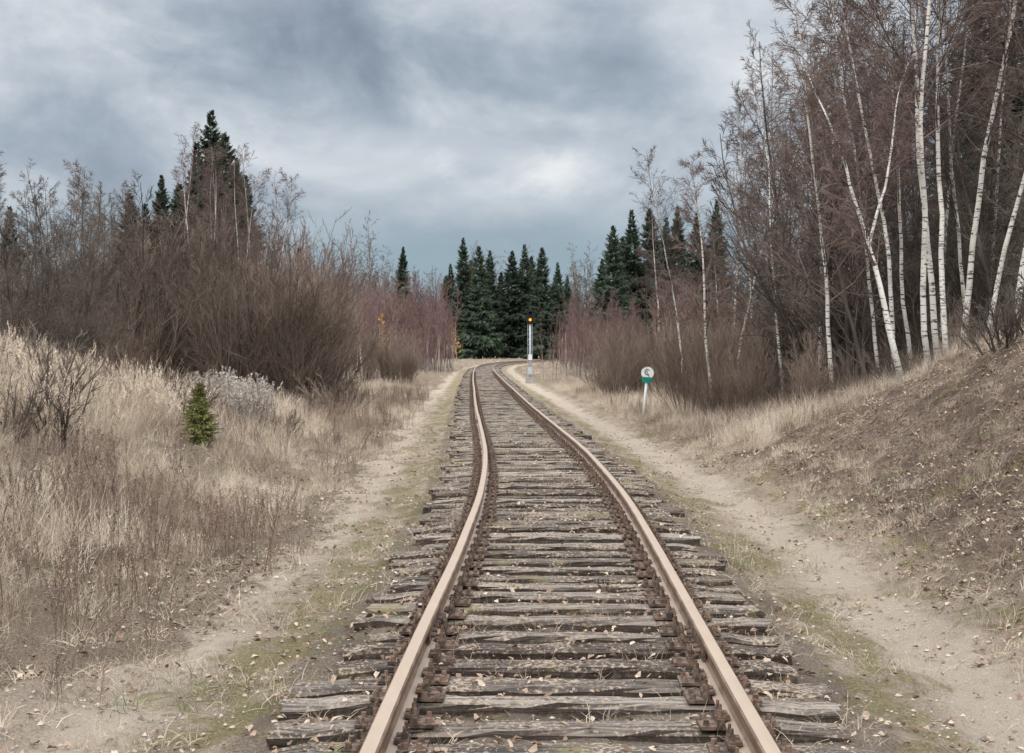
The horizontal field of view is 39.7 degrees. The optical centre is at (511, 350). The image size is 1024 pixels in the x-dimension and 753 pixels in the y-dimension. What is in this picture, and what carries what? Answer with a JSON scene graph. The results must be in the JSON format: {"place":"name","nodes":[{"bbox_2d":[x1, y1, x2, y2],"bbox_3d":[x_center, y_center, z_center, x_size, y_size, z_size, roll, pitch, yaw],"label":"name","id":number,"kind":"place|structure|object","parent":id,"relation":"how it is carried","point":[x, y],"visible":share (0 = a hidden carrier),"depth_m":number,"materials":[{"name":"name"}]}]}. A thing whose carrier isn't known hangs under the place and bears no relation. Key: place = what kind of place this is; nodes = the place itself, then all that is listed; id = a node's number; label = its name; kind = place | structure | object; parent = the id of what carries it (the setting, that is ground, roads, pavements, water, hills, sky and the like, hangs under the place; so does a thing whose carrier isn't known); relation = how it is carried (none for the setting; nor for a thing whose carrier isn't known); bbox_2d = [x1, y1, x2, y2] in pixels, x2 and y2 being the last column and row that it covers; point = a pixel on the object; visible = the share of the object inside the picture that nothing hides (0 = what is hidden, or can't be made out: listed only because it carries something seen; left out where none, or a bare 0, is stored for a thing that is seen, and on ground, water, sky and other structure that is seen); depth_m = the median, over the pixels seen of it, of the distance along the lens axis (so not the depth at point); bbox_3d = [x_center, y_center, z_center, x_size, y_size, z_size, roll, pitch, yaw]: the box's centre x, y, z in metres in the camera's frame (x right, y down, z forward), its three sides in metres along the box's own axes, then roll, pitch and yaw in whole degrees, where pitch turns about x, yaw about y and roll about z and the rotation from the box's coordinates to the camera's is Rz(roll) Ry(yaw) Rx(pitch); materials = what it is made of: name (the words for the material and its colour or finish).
{"place":"outdoors","nodes":[
{"label":"outdoors","id":0,"kind":"place"},
{"bbox_2d":[0,328,1023,752],"bbox_3d":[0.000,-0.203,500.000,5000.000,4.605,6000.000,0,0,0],"label":"ground","id":1,"kind":"structure","parent":0,"point":[850,684],"depth_m":11.72,"materials":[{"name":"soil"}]},
{"bbox_2d":[0,211,38,347],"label":"bare alder tree","id":2,"kind":"object","parent":1,"relation":"on","point":[10,283],"visible":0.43,"depth_m":30.47,"materials":[{"name":"brown plant"}]},
{"bbox_2d":[0,206,39,308],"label":"spruce tree","id":3,"kind":"object","parent":1,"relation":"on","point":[9,242],"visible":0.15,"depth_m":69.87,"materials":[{"name":"green plant"}]},
{"bbox_2d":[0,175,63,352],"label":"bare alder tree","id":4,"kind":"object","parent":1,"relation":"on","point":[23,300],"visible":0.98,"depth_m":26.86,"materials":[{"name":"brown plant"}]},
{"bbox_2d":[2,182,97,360],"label":"bare alder tree","id":5,"kind":"object","parent":1,"relation":"on","point":[38,227],"visible":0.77,"depth_m":33.29,"materials":[{"name":"brown plant"}]},
{"bbox_2d":[0,184,138,342],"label":"bare alder tree","id":6,"kind":"object","parent":1,"relation":"on","point":[17,216],"visible":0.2,"depth_m":44.09,"materials":[{"name":"brown plant"}]},
{"bbox_2d":[41,159,102,280],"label":"birch tree","id":7,"kind":"object","parent":1,"relation":"on","point":[76,168],"visible":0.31,"depth_m":61.09,"materials":[{"name":"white plant"}]},
{"bbox_2d":[11,157,137,356],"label":"bare alder tree","id":8,"kind":"object","parent":1,"relation":"on","point":[102,289],"visible":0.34,"depth_m":41.37,"materials":[{"name":"brown plant"}]},
{"bbox_2d":[26,168,132,364],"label":"bare alder tree","id":9,"kind":"object","parent":1,"relation":"on","point":[81,301],"visible":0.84,"depth_m":35.81,"materials":[{"name":"brown plant"}]},
{"bbox_2d":[37,180,136,364],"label":"bare alder tree","id":10,"kind":"object","parent":1,"relation":"on","point":[92,292],"visible":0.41,"depth_m":37.60,"materials":[{"name":"brown plant"}]},
{"bbox_2d":[83,181,159,310],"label":"bare alder tree","id":11,"kind":"object","parent":1,"relation":"on","point":[120,221],"visible":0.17,"depth_m":52.23,"materials":[{"name":"brown plant"}]},
{"bbox_2d":[54,158,189,363],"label":"bare alder tree","id":12,"kind":"object","parent":1,"relation":"on","point":[123,264],"visible":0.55,"depth_m":43.14,"materials":[{"name":"brown plant"}]},
{"bbox_2d":[110,183,164,332],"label":"bare alder tree","id":13,"kind":"object","parent":1,"relation":"on","point":[117,207],"visible":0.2,"depth_m":46.63,"materials":[{"name":"brown plant"}]},
{"bbox_2d":[146,175,175,271],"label":"spruce tree","id":14,"kind":"object","parent":1,"relation":"on","point":[162,197],"visible":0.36,"depth_m":79.82,"materials":[{"name":"green plant"}]},
{"bbox_2d":[111,199,213,388],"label":"bare alder tree","id":15,"kind":"object","parent":1,"relation":"on","point":[164,261],"visible":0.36,"depth_m":45.23,"materials":[{"name":"brown plant"}]},
{"bbox_2d":[160,142,207,265],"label":"spruce tree","id":16,"kind":"object","parent":1,"relation":"on","point":[195,147],"visible":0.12,"depth_m":77.63,"materials":[{"name":"green plant"}]},
{"bbox_2d":[153,120,222,277],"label":"birch tree","id":17,"kind":"object","parent":1,"relation":"on","point":[193,161],"visible":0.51,"depth_m":56.46,"materials":[{"name":"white plant"}]},
{"bbox_2d":[162,147,219,280],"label":"birch tree","id":18,"kind":"object","parent":1,"relation":"on","point":[183,173],"visible":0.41,"depth_m":52.11,"materials":[{"name":"white plant"}]},
{"bbox_2d":[176,381,220,446],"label":"young spruce tree","id":19,"kind":"object","parent":1,"relation":"on","point":[199,415],"visible":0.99,"depth_m":21.90,"materials":[{"name":"green plant"}]},
{"bbox_2d":[0,246,417,325],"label":"distant spruce forest","id":20,"kind":"object","parent":1,"relation":"on","point":[401,270],"visible":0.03,"depth_m":299.34,"materials":[{"name":"green plant"}]},
{"bbox_2d":[189,165,237,274],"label":"birch tree","id":21,"kind":"object","parent":1,"relation":"on","point":[213,192],"visible":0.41,"depth_m":54.27,"materials":[{"name":"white plant"}]},
{"bbox_2d":[0,190,427,403],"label":"willow shrub thicket","id":22,"kind":"object","parent":1,"relation":"on","point":[276,333],"visible":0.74,"depth_m":44.06,"materials":[{"name":"brown plant"}]},
{"bbox_2d":[180,110,247,270],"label":"spruce tree","id":23,"kind":"object","parent":1,"relation":"on","point":[214,137],"visible":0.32,"depth_m":71.77,"materials":[{"name":"green plant"}]},
{"bbox_2d":[189,140,239,284],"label":"birch tree","id":24,"kind":"object","parent":1,"relation":"on","point":[212,158],"visible":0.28,"depth_m":62.46,"materials":[{"name":"white plant"}]},
{"bbox_2d":[189,144,241,272],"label":"birch tree","id":25,"kind":"object","parent":1,"relation":"on","point":[204,175],"visible":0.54,"depth_m":56.66,"materials":[{"name":"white plant"}]},
{"bbox_2d":[184,365,276,431],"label":"fluffy seed weeds","id":26,"kind":"object","parent":1,"relation":"on","point":[245,398],"visible":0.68,"depth_m":27.51,"materials":[{"name":"grey plant"}]},
{"bbox_2d":[207,132,258,285],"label":"spruce tree","id":27,"kind":"object","parent":1,"relation":"on","point":[225,137],"visible":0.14,"depth_m":75.85,"materials":[{"name":"green plant"}]},
{"bbox_2d":[213,153,264,284],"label":"birch tree","id":28,"kind":"object","parent":1,"relation":"on","point":[234,186],"visible":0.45,"depth_m":59.80,"materials":[{"name":"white plant"}]},
{"bbox_2d":[226,167,276,291],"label":"birch tree","id":29,"kind":"object","parent":1,"relation":"on","point":[259,214],"visible":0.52,"depth_m":55.23,"materials":[{"name":"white plant"}]},
{"bbox_2d":[222,142,288,277],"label":"birch tree","id":30,"kind":"object","parent":1,"relation":"on","point":[236,173],"visible":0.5,"depth_m":64.05,"materials":[{"name":"white plant"}]},
{"bbox_2d":[244,170,312,285],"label":"birch tree","id":31,"kind":"object","parent":1,"relation":"on","point":[287,217],"visible":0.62,"depth_m":62.90,"materials":[{"name":"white plant"}]},
{"bbox_2d":[67,209,761,381],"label":"young birch thicket","id":32,"kind":"object","parent":1,"relation":"on","point":[428,328],"visible":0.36,"depth_m":117.06,"materials":[{"name":"brown plant"}]},
{"bbox_2d":[439,264,464,356],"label":"spruce tree","id":33,"kind":"object","parent":1,"relation":"on","point":[450,274],"visible":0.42,"depth_m":254.55,"materials":[{"name":"green plant"}]},
{"bbox_2d":[7,167,908,357],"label":"distant forest","id":34,"kind":"object","parent":1,"relation":"on","point":[409,278],"visible":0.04,"depth_m":222.75,"materials":[{"name":"brown plant"}]},
{"bbox_2d":[443,237,477,354],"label":"spruce tree","id":35,"kind":"object","parent":1,"relation":"on","point":[463,274],"visible":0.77,"depth_m":249.26,"materials":[{"name":"green plant"}]},
{"bbox_2d":[449,246,510,358],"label":"spruce tree","id":36,"kind":"object","parent":1,"relation":"on","point":[483,341],"visible":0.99,"depth_m":246.69,"materials":[{"name":"green plant"}]},
{"bbox_2d":[484,250,502,357],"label":"spruce tree","id":37,"kind":"object","parent":1,"relation":"on","point":[491,282],"visible":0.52,"depth_m":261.59,"materials":[{"name":"green plant"}]},
{"bbox_2d":[0,315,1023,713],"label":"dry grass","id":38,"kind":"structure","parent":1,"relation":"on","point":[160,413],"depth_m":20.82,"materials":[{"name":"beige plant"}]},
{"bbox_2d":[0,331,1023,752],"bbox_3d":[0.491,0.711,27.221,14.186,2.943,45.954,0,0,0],"label":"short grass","id":39,"kind":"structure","parent":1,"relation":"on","point":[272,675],"depth_m":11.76,"materials":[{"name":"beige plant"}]},
{"bbox_2d":[0,270,1023,452],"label":"bushes","id":40,"kind":"object","parent":1,"relation":"on","point":[1012,321],"visible":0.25,"depth_m":20.11,"materials":[{"name":"brown plant"}]},
{"bbox_2d":[0,334,1023,752],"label":"fallen leaves","id":41,"kind":"object","parent":1,"relation":"on","point":[496,738],"depth_m":12.28,"materials":[{"name":"beige plant"}]},
{"bbox_2d":[489,251,539,357],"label":"spruce tree","id":42,"kind":"object","parent":1,"relation":"on","point":[508,323],"visible":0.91,"depth_m":256.85,"materials":[{"name":"green plant"}]},
{"bbox_2d":[510,244,543,357],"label":"spruce tree","id":43,"kind":"object","parent":1,"relation":"on","point":[525,284],"visible":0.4,"depth_m":261.35,"materials":[{"name":"green plant"}]},
{"bbox_2d":[525,309,534,382],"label":"railway signal","id":44,"kind":"object","parent":1,"relation":"on","point":[530,321],"visible":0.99,"depth_m":84.48,"materials":[{"name":"metal"}]},
{"bbox_2d":[511,247,569,359],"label":"spruce tree","id":45,"kind":"object","parent":1,"relation":"on","point":[542,299],"visible":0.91,"depth_m":253.96,"materials":[{"name":"green plant"}]},
{"bbox_2d":[549,262,573,359],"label":"spruce tree","id":46,"kind":"object","parent":1,"relation":"on","point":[557,282],"visible":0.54,"depth_m":257.44,"materials":[{"name":"green plant"}]},
{"bbox_2d":[266,359,875,752],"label":"railway track","id":47,"kind":"structure","parent":1,"relation":"on","point":[391,722],"depth_m":8.78,"materials":[{"name":"brown wood"}]},
{"bbox_2d":[561,256,593,330],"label":"bare tree","id":48,"kind":"object","parent":1,"relation":"on","point":[580,294],"visible":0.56,"depth_m":191.02,"materials":[{"name":"plant"}]},
{"bbox_2d":[564,261,604,360],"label":"spruce tree","id":49,"kind":"object","parent":1,"relation":"on","point":[597,280],"visible":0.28,"depth_m":141.81,"materials":[{"name":"green plant"}]},
{"bbox_2d":[569,225,650,362],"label":"spruce tree","id":50,"kind":"object","parent":1,"relation":"on","point":[613,266],"visible":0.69,"depth_m":139.57,"materials":[{"name":"green plant"}]},
{"bbox_2d":[614,209,655,335],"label":"spruce tree","id":51,"kind":"object","parent":1,"relation":"on","point":[630,259],"visible":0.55,"depth_m":145.39,"materials":[{"name":"green plant"}]},
{"bbox_2d":[641,367,653,415],"bbox_3d":[3.724,1.281,39.590,0.350,1.636,0.105,5,0,0],"label":"whistle sign","id":52,"kind":"object","parent":1,"relation":"on","point":[645,378],"visible":0.83,"depth_m":39.54,"materials":[{"name":"white metal"}]},
{"bbox_2d":[635,207,663,338],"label":"spruce tree","id":53,"kind":"object","parent":1,"relation":"on","point":[648,227],"visible":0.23,"depth_m":149.56,"materials":[{"name":"green plant"}]},
{"bbox_2d":[639,217,684,332],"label":"spruce tree","id":54,"kind":"object","parent":1,"relation":"on","point":[666,233],"visible":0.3,"depth_m":143.61,"materials":[{"name":"green plant"}]},
{"bbox_2d":[628,145,711,396],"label":"birch tree","id":55,"kind":"object","parent":1,"relation":"on","point":[666,258],"visible":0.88,"depth_m":51.61,"materials":[{"name":"white plant"}]},
{"bbox_2d":[670,206,688,281],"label":"spruce tree","id":56,"kind":"object","parent":1,"relation":"on","point":[681,241],"visible":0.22,"depth_m":149.65,"materials":[{"name":"green plant"}]},
{"bbox_2d":[665,212,723,343],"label":"spruce tree","id":57,"kind":"object","parent":1,"relation":"on","point":[694,268],"visible":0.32,"depth_m":139.51,"materials":[{"name":"green plant"}]},
{"bbox_2d":[658,151,746,406],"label":"birch tree","id":58,"kind":"object","parent":1,"relation":"on","point":[688,216],"visible":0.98,"depth_m":37.69,"materials":[{"name":"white plant"}]},
{"bbox_2d":[699,201,739,339],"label":"spruce tree","id":59,"kind":"object","parent":1,"relation":"on","point":[715,219],"visible":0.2,"depth_m":149.48,"materials":[{"name":"green plant"}]},
{"bbox_2d":[698,91,770,337],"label":"birch tree","id":60,"kind":"object","parent":1,"relation":"on","point":[752,154],"visible":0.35,"depth_m":49.45,"materials":[{"name":"white plant"}]},
{"bbox_2d":[684,81,794,323],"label":"birch tree","id":61,"kind":"object","parent":1,"relation":"on","point":[738,121],"visible":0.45,"depth_m":46.31,"materials":[{"name":"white plant"}]},
{"bbox_2d":[720,45,815,315],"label":"birch tree","id":62,"kind":"object","parent":1,"relation":"on","point":[772,125],"visible":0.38,"depth_m":43.25,"materials":[{"name":"white plant"}]},
{"bbox_2d":[704,75,838,377],"bbox_3d":[7.246,-2.916,39.968,3.683,9.759,2.830,0,0,0],"label":"birch tree","id":63,"kind":"object","parent":1,"relation":"on","point":[760,200],"visible":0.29,"depth_m":39.72,"materials":[{"name":"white plant"}]},
{"bbox_2d":[725,64,818,400],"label":"birch tree","id":64,"kind":"object","parent":1,"relation":"on","point":[762,151],"visible":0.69,"depth_m":39.31,"materials":[{"name":"white plant"}]},
{"bbox_2d":[711,85,848,398],"bbox_3d":[7.681,-2.845,40.208,4.262,9.421,3.344,0,0,7],"label":"bare alder tree","id":65,"kind":"object","parent":1,"relation":"on","point":[781,332],"visible":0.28,"depth_m":39.90,"materials":[{"name":"brown plant"}]},
{"bbox_2d":[753,29,830,374],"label":"birch tree","id":66,"kind":"object","parent":1,"relation":"on","point":[799,145],"visible":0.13,"depth_m":42.09,"materials":[{"name":"white plant"}]},
{"bbox_2d":[578,193,1023,420],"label":"willow shrub thicket","id":67,"kind":"object","parent":1,"relation":"on","point":[619,361],"visible":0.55,"depth_m":38.17,"materials":[{"name":"brown plant"}]},
{"bbox_2d":[701,72,932,386],"bbox_3d":[7.135,-2.603,35.250,6.138,8.600,3.607,0,0,36],"label":"bare alder tree","id":68,"kind":"object","parent":1,"relation":"on","point":[776,306],"visible":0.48,"depth_m":35.33,"materials":[{"name":"brown plant"}]},
{"bbox_2d":[736,0,899,391],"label":"birch tree","id":69,"kind":"object","parent":1,"relation":"on","point":[811,150],"visible":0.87,"depth_m":31.80,"materials":[{"name":"white plant"}]},
{"bbox_2d":[718,22,919,381],"bbox_3d":[7.530,-3.140,35.409,5.760,9.720,3.825,0,0,-33],"label":"bare alder tree","id":70,"kind":"object","parent":1,"relation":"on","point":[798,328],"visible":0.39,"depth_m":34.79,"materials":[{"name":"brown plant"}]},
{"bbox_2d":[777,28,860,303],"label":"birch tree","id":71,"kind":"object","parent":1,"relation":"on","point":[809,116],"visible":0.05,"depth_m":45.26,"materials":[{"name":"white plant"}]},
{"bbox_2d":[769,0,880,377],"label":"birch tree","id":72,"kind":"object","parent":1,"relation":"on","point":[819,347],"visible":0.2,"depth_m":36.60,"materials":[{"name":"white plant"}]},
{"bbox_2d":[740,42,941,384],"bbox_3d":[7.849,-2.902,34.546,3.666,8.740,6.238,0,0,-15],"label":"bare alder tree","id":73,"kind":"object","parent":1,"relation":"on","point":[862,319],"visible":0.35,"depth_m":33.69,"materials":[{"name":"brown plant"}]},
{"bbox_2d":[783,0,904,285],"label":"birch tree","id":74,"kind":"object","parent":1,"relation":"on","point":[864,33],"visible":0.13,"depth_m":36.62,"materials":[{"name":"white plant"}]},
{"bbox_2d":[762,54,934,384],"bbox_3d":[8.096,-3.100,33.419,3.404,8.651,5.126,0,0,30],"label":"bare alder tree","id":75,"kind":"object","parent":1,"relation":"on","point":[862,361],"visible":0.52,"depth_m":32.73,"materials":[{"name":"brown plant"}]},
{"bbox_2d":[770,0,931,378],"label":"birch tree","id":76,"kind":"object","parent":1,"relation":"on","point":[875,347],"visible":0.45,"depth_m":32.90,"materials":[{"name":"white plant"}]},
{"bbox_2d":[781,0,935,370],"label":"birch tree","id":77,"kind":"object","parent":1,"relation":"on","point":[889,271],"visible":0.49,"depth_m":31.26,"materials":[{"name":"white plant"}]},
{"bbox_2d":[793,53,931,381],"bbox_3d":[6.741,-2.505,27.168,2.744,6.555,2.085,0,0,-18],"label":"birch tree","id":78,"kind":"object","parent":1,"relation":"on","point":[889,98],"visible":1,"depth_m":27.11,"materials":[{"name":"white plant"}]},
{"bbox_2d":[813,0,966,274],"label":"birch tree","id":79,"kind":"object","parent":1,"relation":"on","point":[888,41],"visible":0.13,"depth_m":40.09,"materials":[{"name":"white plant"}]},
{"bbox_2d":[828,60,957,358],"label":"bare alder tree","id":80,"kind":"object","parent":1,"relation":"on","point":[916,307],"visible":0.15,"depth_m":35.26,"materials":[{"name":"brown plant"}]},
{"bbox_2d":[828,0,963,364],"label":"birch tree","id":81,"kind":"object","parent":1,"relation":"on","point":[901,230],"visible":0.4,"depth_m":31.80,"materials":[{"name":"white plant"}]},
{"bbox_2d":[826,15,968,345],"bbox_3d":[10.679,-3.830,37.740,4.843,10.707,3.800,0,0,5],"label":"bare alder tree","id":82,"kind":"object","parent":1,"relation":"on","point":[916,186],"visible":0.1,"depth_m":37.72,"materials":[{"name":"brown plant"}]},
{"bbox_2d":[842,0,959,372],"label":"birch tree","id":83,"kind":"object","parent":1,"relation":"on","point":[882,233],"visible":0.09,"depth_m":40.18,"materials":[{"name":"white plant"}]},
{"bbox_2d":[806,0,1001,360],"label":"birch tree","id":84,"kind":"object","parent":1,"relation":"on","point":[933,315],"visible":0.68,"depth_m":29.05,"materials":[{"name":"white plant"}]},
{"bbox_2d":[835,0,1011,366],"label":"birch tree","id":85,"kind":"object","parent":1,"relation":"on","point":[924,335],"visible":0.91,"depth_m":27.69,"materials":[{"name":"white plant"}]},
{"bbox_2d":[836,0,1023,356],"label":"birch tree","id":86,"kind":"object","parent":1,"relation":"on","point":[941,246],"visible":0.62,"depth_m":29.22,"materials":[{"name":"white plant"}]},
{"bbox_2d":[890,33,970,291],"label":"spruce tree","id":87,"kind":"object","parent":1,"relation":"on","point":[948,66],"visible":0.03,"depth_m":51.83,"materials":[{"name":"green plant"}]},
{"bbox_2d":[872,0,1023,348],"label":"birch tree","id":88,"kind":"object","parent":1,"relation":"on","point":[971,258],"visible":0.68,"depth_m":28.77,"materials":[{"name":"white plant"}]},
{"bbox_2d":[876,0,1023,343],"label":"birch tree","id":89,"kind":"object","parent":1,"relation":"on","point":[950,160],"visible":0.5,"depth_m":30.31,"materials":[{"name":"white plant"}]},
{"bbox_2d":[883,0,1023,358],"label":"birch tree","id":90,"kind":"object","parent":1,"relation":"on","point":[946,216],"visible":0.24,"depth_m":33.07,"materials":[{"name":"white plant"}]},
{"bbox_2d":[898,41,1023,333],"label":"bare alder tree","id":91,"kind":"object","parent":1,"relation":"on","point":[979,277],"visible":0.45,"depth_m":32.33,"materials":[{"name":"brown plant"}]},
{"bbox_2d":[898,21,1023,321],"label":"bare alder tree","id":92,"kind":"object","parent":1,"relation":"on","point":[982,259],"visible":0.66,"depth_m":30.07,"materials":[{"name":"brown plant"}]},
{"bbox_2d":[907,0,1023,333],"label":"birch tree","id":93,"kind":"object","parent":1,"relation":"on","point":[1007,239],"visible":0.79,"depth_m":27.67,"materials":[{"name":"white plant"}]},
{"bbox_2d":[908,20,1023,319],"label":"bare alder tree","id":94,"kind":"object","parent":1,"relation":"on","point":[1016,179],"visible":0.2,"depth_m":34.49,"materials":[{"name":"brown plant"}]},
{"bbox_2d":[929,0,1005,318],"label":"spruce tree","id":95,"kind":"object","parent":1,"relation":"on","point":[976,58],"visible":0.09,"depth_m":45.76,"materials":[{"name":"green plant"}]},
{"bbox_2d":[920,0,1023,285],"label":"birch tree","id":96,"kind":"object","parent":1,"relation":"on","point":[994,148],"visible":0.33,"depth_m":33.60,"materials":[{"name":"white plant"}]},
{"bbox_2d":[933,0,1023,310],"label":"spruce tree","id":97,"kind":"object","parent":1,"relation":"on","point":[1019,104],"visible":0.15,"depth_m":43.56,"materials":[{"name":"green plant"}]},
{"bbox_2d":[975,65,1023,300],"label":"bare alder tree","id":98,"kind":"object","parent":1,"relation":"on","point":[1006,149],"visible":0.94,"depth_m":27.92,"materials":[{"name":"brown plant"}]},
{"bbox_2d":[977,0,1023,318],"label":"birch tree","id":99,"kind":"object","parent":1,"relation":"on","point":[1021,267],"visible":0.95,"depth_m":25.69,"materials":[{"name":"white plant"}]},
{"bbox_2d":[0,0,1023,320],"label":"sky","id":100,"kind":"structure","parent":0,"point":[507,125],"materials":[{"name":"grey"}]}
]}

